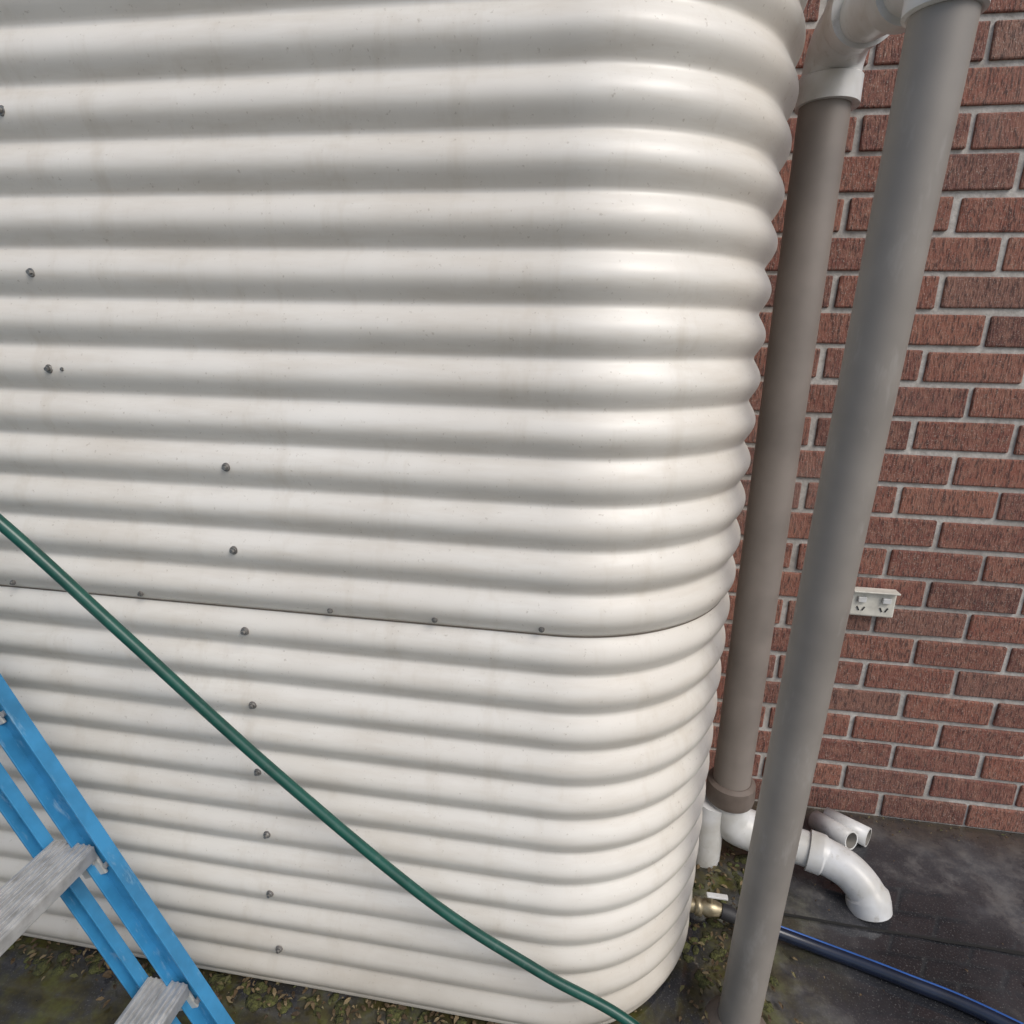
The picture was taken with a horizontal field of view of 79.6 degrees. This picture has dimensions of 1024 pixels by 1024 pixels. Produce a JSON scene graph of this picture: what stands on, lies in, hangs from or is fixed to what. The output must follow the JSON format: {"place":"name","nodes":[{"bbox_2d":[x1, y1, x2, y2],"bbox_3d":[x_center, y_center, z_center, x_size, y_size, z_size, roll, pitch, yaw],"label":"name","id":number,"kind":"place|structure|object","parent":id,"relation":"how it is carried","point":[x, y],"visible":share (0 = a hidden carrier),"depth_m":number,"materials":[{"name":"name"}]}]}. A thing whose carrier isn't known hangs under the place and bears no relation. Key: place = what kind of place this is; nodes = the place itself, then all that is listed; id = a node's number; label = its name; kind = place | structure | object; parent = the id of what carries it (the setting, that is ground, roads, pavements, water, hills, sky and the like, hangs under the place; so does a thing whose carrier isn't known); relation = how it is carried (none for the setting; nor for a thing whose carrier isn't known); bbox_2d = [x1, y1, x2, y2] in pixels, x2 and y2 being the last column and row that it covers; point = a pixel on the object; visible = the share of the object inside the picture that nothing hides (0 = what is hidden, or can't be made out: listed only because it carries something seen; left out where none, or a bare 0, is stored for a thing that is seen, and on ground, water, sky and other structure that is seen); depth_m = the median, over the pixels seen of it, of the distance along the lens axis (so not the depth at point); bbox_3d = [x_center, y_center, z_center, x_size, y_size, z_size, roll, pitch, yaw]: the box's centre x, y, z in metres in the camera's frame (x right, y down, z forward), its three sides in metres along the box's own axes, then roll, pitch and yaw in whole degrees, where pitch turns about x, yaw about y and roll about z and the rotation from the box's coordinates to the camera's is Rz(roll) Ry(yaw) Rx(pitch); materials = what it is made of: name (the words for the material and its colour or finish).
{"place":"outdoors","nodes":[
{"label":"outdoors","id":0,"kind":"place"},
{"bbox_2d":[0,801,1023,1023],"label":"ground","id":1,"kind":"structure","parent":0,"point":[968,887],"depth_m":1.47,"materials":[{"name":"grey concrete"}]},
{"bbox_2d":[0,674,234,1023],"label":"stepladder","id":2,"kind":"object","parent":1,"relation":"on","point":[39,884],"visible":1,"depth_m":1.11,"materials":[{"name":"blue metal"}]},
{"bbox_2d":[0,514,640,1023],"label":"garden hose","id":3,"kind":"object","parent":1,"relation":"on","point":[126,636],"visible":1,"depth_m":1.10,"materials":[{"name":"green rubber"}]},
{"bbox_2d":[6,854,778,1023],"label":"moss","id":4,"kind":"object","parent":1,"relation":"on","point":[59,968],"visible":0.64,"depth_m":1.40,"materials":[{"name":"green plant"}]},
{"bbox_2d":[0,0,807,1023],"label":"water tank","id":5,"kind":"object","parent":1,"relation":"on","point":[380,382],"visible":0.98,"depth_m":1.01,"materials":[{"name":"white metal"}]},
{"bbox_2d":[690,892,736,923],"bbox_3d":[0.478,0.967,1.512,0.155,0.067,0.043,4,16,8],"label":"tank tap","id":6,"kind":"object","parent":5,"relation":"attached to","point":[709,906],"visible":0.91,"depth_m":1.50,"materials":[{"name":"gold metal"}]},
{"bbox_2d":[11,806,1023,1023],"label":"leaf litter","id":7,"kind":"object","parent":1,"relation":"on","point":[106,974],"visible":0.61,"depth_m":1.38,"materials":[{"name":"brown plant"}]},
{"bbox_2d":[696,0,892,921],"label":"downpipe","id":8,"kind":"object","parent":1,"relation":"on","point":[831,79],"visible":0.81,"depth_m":1.40,"materials":[{"name":"beige plastic"}]},
{"bbox_2d":[808,807,871,849],"bbox_3d":[0.978,0.932,1.823,0.133,0.081,0.133,-6,18,-24],"label":"pvc pipe offcut","id":9,"kind":"object","parent":1,"relation":"on","point":[842,829],"visible":0.98,"depth_m":1.80,"materials":[{"name":"white plastic"}]},
{"bbox_2d":[704,0,990,1023],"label":"downpipe","id":10,"kind":"object","parent":1,"relation":"on","point":[932,76],"visible":0.98,"depth_m":0.94,"materials":[{"name":"beige plastic"}]},
{"bbox_2d":[706,0,1023,833],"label":"bricks","id":11,"kind":"object","parent":1,"relation":"on","point":[994,130],"visible":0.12,"depth_m":1.64,"materials":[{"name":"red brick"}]},
{"bbox_2d":[849,587,900,617],"bbox_3d":[1.005,0.254,1.714,0.120,0.080,0.042,4,16,8],"label":"power outlet","id":12,"kind":"object","parent":11,"relation":"attached to","point":[875,602],"visible":0.88,"depth_m":1.71,"materials":[{"name":"beige plastic"}]},
{"bbox_2d":[778,926,1023,1023],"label":"water pipe","id":13,"kind":"object","parent":1,"relation":"on","point":[953,999],"visible":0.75,"depth_m":1.41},
{"bbox_2d":[783,913,1023,982],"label":"pavement joint","id":14,"kind":"object","parent":1,"relation":"on","point":[930,938],"visible":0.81,"depth_m":1.53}
]}

